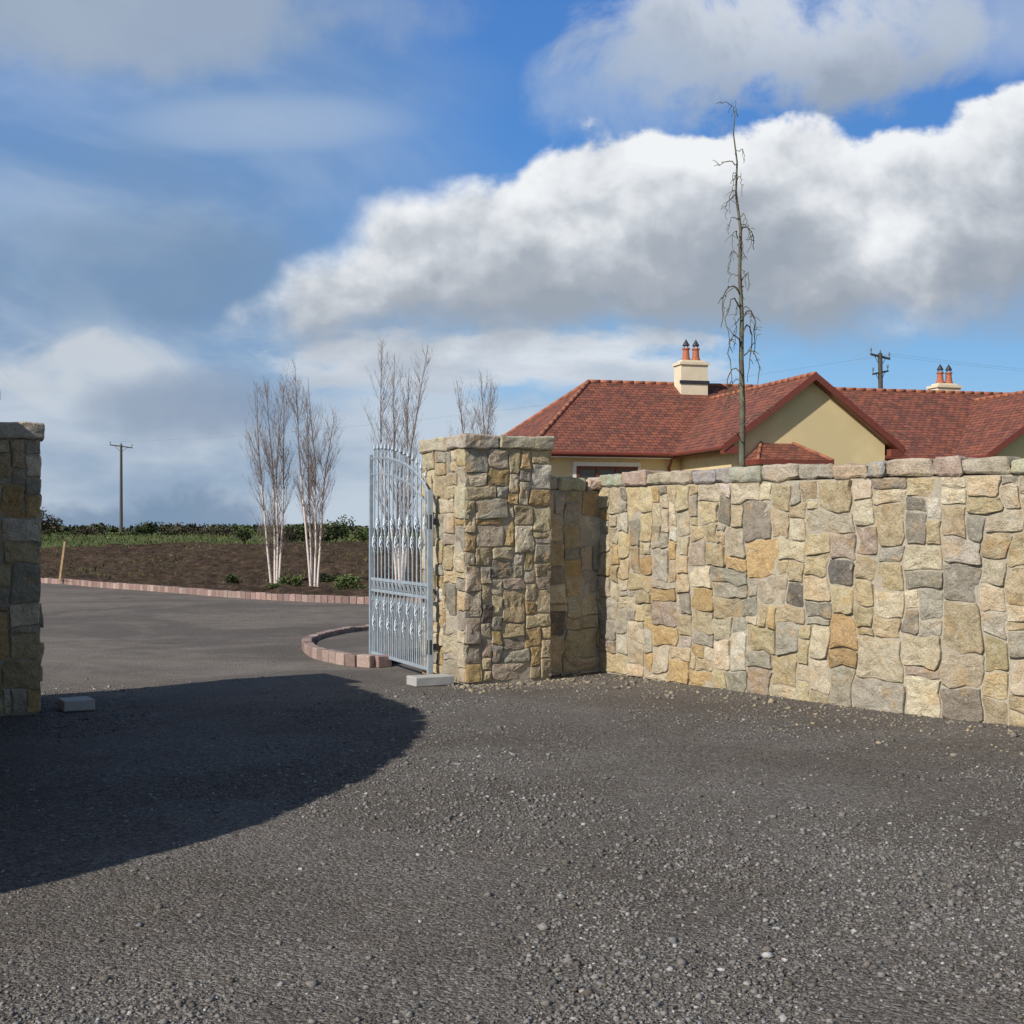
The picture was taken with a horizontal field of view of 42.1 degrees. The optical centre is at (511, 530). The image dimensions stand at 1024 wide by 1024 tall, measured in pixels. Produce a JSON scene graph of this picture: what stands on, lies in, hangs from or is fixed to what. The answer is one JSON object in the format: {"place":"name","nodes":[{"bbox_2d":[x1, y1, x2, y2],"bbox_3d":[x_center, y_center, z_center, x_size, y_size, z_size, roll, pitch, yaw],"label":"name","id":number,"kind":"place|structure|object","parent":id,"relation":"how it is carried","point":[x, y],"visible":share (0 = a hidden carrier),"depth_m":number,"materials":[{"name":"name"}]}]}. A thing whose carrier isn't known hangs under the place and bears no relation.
{"place":"outdoors","nodes":[
{"label":"outdoors","id":0,"kind":"place"},
{"bbox_2d":[41,532,419,592],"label":"grass field","id":1,"kind":"structure","parent":0,"point":[140,542],"depth_m":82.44,"materials":[{"name":"green plant"}]},
{"bbox_2d":[40,507,63,534],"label":"evergreen bush","id":2,"kind":"object","parent":1,"relation":"on","point":[47,525],"visible":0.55,"depth_m":93.70,"materials":[{"name":"green plant"}]},
{"bbox_2d":[110,441,132,532],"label":"utility pole","id":3,"kind":"object","parent":1,"relation":"on","point":[121,499],"visible":0.95,"depth_m":114.90,"materials":[{"name":"wood"}]},
{"bbox_2d":[134,520,157,535],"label":"evergreen bush","id":4,"kind":"object","parent":1,"relation":"on","point":[147,528],"visible":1,"depth_m":96.77,"materials":[{"name":"green plant"}]},
{"bbox_2d":[42,524,419,535],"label":"distant hedgerow","id":5,"kind":"object","parent":1,"relation":"on","point":[199,531],"visible":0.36,"depth_m":103.35,"materials":[{"name":"green plant"}]},
{"bbox_2d":[55,522,419,532],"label":"distant treeline","id":6,"kind":"object","parent":1,"relation":"on","point":[116,529],"visible":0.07,"depth_m":290.07,"materials":[{"name":"green plant"}]},
{"bbox_2d":[234,527,251,543],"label":"evergreen bush","id":7,"kind":"object","parent":1,"relation":"on","point":[242,534],"visible":0.98,"depth_m":67.83,"materials":[{"name":"green plant"}]},
{"bbox_2d":[273,528,304,542],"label":"evergreen bush","id":8,"kind":"object","parent":1,"relation":"on","point":[286,536],"visible":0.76,"depth_m":69.84,"materials":[{"name":"green plant"}]},
{"bbox_2d":[283,523,334,541],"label":"evergreen bush","id":9,"kind":"object","parent":1,"relation":"on","point":[301,531],"visible":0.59,"depth_m":69.74,"materials":[{"name":"green plant"}]},
{"bbox_2d":[323,515,355,541],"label":"evergreen bush","id":10,"kind":"object","parent":1,"relation":"on","point":[338,529],"visible":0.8,"depth_m":70.93,"materials":[{"name":"green plant"}]},
{"bbox_2d":[344,526,376,541],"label":"evergreen bush","id":11,"kind":"object","parent":1,"relation":"on","point":[363,535],"visible":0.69,"depth_m":69.71,"materials":[{"name":"green plant"}]},
{"bbox_2d":[550,383,1023,476],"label":"walls","id":12,"kind":"structure","parent":1,"relation":"on","point":[813,416],"depth_m":38.65,"materials":[{"name":"beige paint"}]},
{"bbox_2d":[668,457,673,470],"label":"downpipes","id":13,"kind":"object","parent":12,"relation":"attached to","point":[670,463],"visible":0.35,"depth_m":41.35,"materials":[{"name":"paint"}]},
{"bbox_2d":[573,462,778,478],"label":"windows","id":14,"kind":"structure","parent":12,"relation":"attached to","point":[587,470],"depth_m":40.91,"materials":[{"name":"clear glass"}]},
{"bbox_2d":[508,376,1023,459],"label":"roof","id":15,"kind":"structure","parent":12,"relation":"on","point":[612,417],"depth_m":43.83,"materials":[{"name":"tile"}]},
{"bbox_2d":[672,340,709,394],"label":"chimney","id":16,"kind":"object","parent":15,"relation":"on","point":[691,377],"visible":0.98,"depth_m":45.50,"materials":[{"name":"paint"}]},
{"bbox_2d":[504,372,1023,459],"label":"ridge tiles","id":17,"kind":"object","parent":15,"relation":"on","point":[583,385],"visible":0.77,"depth_m":45.67,"materials":[{"name":"red tile"}]},
{"bbox_2d":[926,364,962,390],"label":"chimney","id":18,"kind":"object","parent":15,"relation":"on","point":[948,384],"visible":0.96,"depth_m":49.42,"materials":[{"name":"paint"}]},
{"bbox_2d":[549,372,1023,465],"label":"fascias and gutters","id":19,"kind":"object","parent":12,"relation":"on","point":[897,451],"visible":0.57,"depth_m":38.65,"materials":[{"name":"paint"}]},
{"bbox_2d":[870,348,889,387],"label":"utility pole","id":20,"kind":"object","parent":1,"relation":"on","point":[880,372],"visible":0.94,"depth_m":61.92,"materials":[{"name":"wood"}]},
{"bbox_2d":[122,354,1017,441],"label":"overhead wires","id":21,"kind":"object","parent":20,"relation":"attached to","point":[713,381],"visible":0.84,"depth_m":65.09,"materials":[{"name":"black metal"}]},
{"bbox_2d":[0,583,1023,1023],"bbox_3d":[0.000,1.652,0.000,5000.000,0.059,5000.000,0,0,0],"label":"gravel ground","id":22,"kind":"structure","parent":0,"point":[170,643],"depth_m":7.26,"materials":[{"name":"grey gravel"}]},
{"bbox_2d":[0,422,45,715],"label":"stone gate pillar","id":23,"kind":"structure","parent":22,"relation":"on","point":[22,648],"depth_m":12.00,"materials":[{"name":"grey stone"}]},
{"bbox_2d":[58,696,94,711],"bbox_3d":[-4.050,1.610,12.380,0.283,0.103,0.283,0,0,-30],"label":"granite gate stop","id":24,"kind":"object","parent":22,"relation":"on","point":[70,704],"visible":1,"depth_m":12.28,"materials":[{"name":"grey stone"}]},
{"bbox_2d":[39,540,423,597],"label":"soil bed","id":25,"kind":"object","parent":22,"relation":"on","point":[198,567],"visible":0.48,"depth_m":47.40,"materials":[{"name":"brown soil"}]},
{"bbox_2d":[58,541,65,580],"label":"wooden stake","id":26,"kind":"object","parent":25,"relation":"on","point":[62,560],"visible":1,"depth_m":40.97,"materials":[{"name":"beige wood"}]},
{"bbox_2d":[226,574,241,583],"bbox_3d":[-7.534,1.405,36.005,0.441,0.514,0.366,0,0,-21],"label":"garden shrub","id":27,"kind":"object","parent":25,"relation":"on","point":[229,577],"visible":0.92,"depth_m":35.96,"materials":[{"name":"green plant"}]},
{"bbox_2d":[240,370,296,582],"bbox_3d":[-6.541,-1.375,35.988,1.557,5.931,1.581,0,0,39],"label":"birch tree","id":28,"kind":"object","parent":25,"relation":"on","point":[277,561],"visible":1,"depth_m":35.90,"materials":[{"name":"white plant"}]},
{"bbox_2d":[266,583,280,588],"bbox_3d":[-6.077,1.494,33.980,0.401,0.347,0.329,0,0,0],"label":"garden shrub","id":29,"kind":"object","parent":25,"relation":"on","point":[274,585],"visible":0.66,"depth_m":33.90,"materials":[{"name":"green plant"}]},
{"bbox_2d":[276,574,304,586],"bbox_3d":[-5.839,1.394,35.060,0.806,0.519,0.441,0,0,0],"label":"garden shrub","id":30,"kind":"object","parent":25,"relation":"on","point":[289,581],"visible":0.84,"depth_m":34.97,"materials":[{"name":"green plant"}]},
{"bbox_2d":[278,358,344,586],"bbox_3d":[-5.287,-1.577,35.057,1.855,6.334,1.687,0,0,0],"label":"birch tree","id":31,"kind":"object","parent":25,"relation":"on","point":[313,474],"visible":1,"depth_m":34.98,"materials":[{"name":"white plant"}]},
{"bbox_2d":[319,572,342,581],"bbox_3d":[-5.045,1.368,36.990,0.711,0.459,0.449,0,0,-22],"label":"garden shrub","id":32,"kind":"object","parent":25,"relation":"on","point":[326,578],"visible":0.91,"depth_m":36.92,"materials":[{"name":"green plant"}]},
{"bbox_2d":[333,573,366,589],"bbox_3d":[-4.109,1.359,33.458,0.916,0.595,0.542,0,0,34],"label":"garden shrub","id":33,"kind":"object","parent":25,"relation":"on","point":[348,581],"visible":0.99,"depth_m":33.40,"materials":[{"name":"green plant"}]},
{"bbox_2d":[361,335,432,586],"bbox_3d":[-2.852,-1.729,34.119,1.742,6.613,1.584,0,0,19],"label":"birch tree","id":34,"kind":"object","parent":25,"relation":"on","point":[395,430],"visible":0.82,"depth_m":33.96,"materials":[{"name":"white plant"}]},
{"bbox_2d":[448,368,499,435],"bbox_3d":[-0.922,-1.217,32.948,1.524,5.600,1.252,0,0,-26],"label":"birch tree","id":35,"kind":"object","parent":25,"relation":"on","point":[483,430],"visible":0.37,"depth_m":32.91,"materials":[{"name":"grey plant"}]},
{"bbox_2d":[41,578,422,604],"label":"brick kerb","id":36,"kind":"structure","parent":22,"relation":"on","point":[278,597],"depth_m":33.14,"materials":[{"name":"red brick"}]},
{"bbox_2d":[302,623,415,667],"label":"brick kerb","id":37,"kind":"structure","parent":22,"relation":"on","point":[310,648],"depth_m":16.79,"materials":[{"name":"brick"}]},
{"bbox_2d":[313,628,415,657],"bbox_3d":[-1.903,1.570,19.196,2.035,0.060,5.839,0,0,6],"label":"island bed","id":38,"kind":"object","parent":22,"relation":"on","point":[355,642],"visible":0.34,"depth_m":18.60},
{"bbox_2d":[369,442,440,673],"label":"wrought iron gate","id":39,"kind":"structure","parent":22,"relation":"on","point":[388,605],"depth_m":15.86,"materials":[{"name":"metal"}]},
{"bbox_2d":[407,673,453,686],"bbox_3d":[-0.880,1.609,14.351,0.463,0.104,0.242,0,0,-30],"label":"granite gate stop","id":40,"kind":"object","parent":22,"relation":"on","point":[429,680],"visible":1,"depth_m":14.25,"materials":[{"name":"grey stone"}]},
{"bbox_2d":[418,434,554,684],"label":"stone gate pillar","id":41,"kind":"structure","parent":22,"relation":"on","point":[492,540],"depth_m":14.66,"materials":[{"name":"beige stone"}]},
{"bbox_2d":[713,100,775,466],"bbox_3d":[3.104,-2.106,17.992,0.817,7.396,0.737,0,0,0],"label":"bare sapling tree","id":42,"kind":"object","parent":22,"relation":"on","point":[741,383],"visible":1,"depth_m":18.00,"materials":[{"name":"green plant"}]},
{"bbox_2d":[597,456,1023,726],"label":"curved stone wall","id":43,"kind":"structure","parent":22,"relation":"on","point":[895,586],"depth_m":12.56,"materials":[{"name":"beige stone"}]},
{"bbox_2d":[0,0,1023,530],"label":"sky","id":44,"kind":"structure","parent":0,"point":[199,199],"materials":[{"name":"blue"}]},
{"bbox_2d":[550,476,601,674],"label":"stone return wall","id":45,"kind":"structure","parent":0,"point":[575,601],"depth_m":15.51,"materials":[{"name":"beige stone"}]}
]}

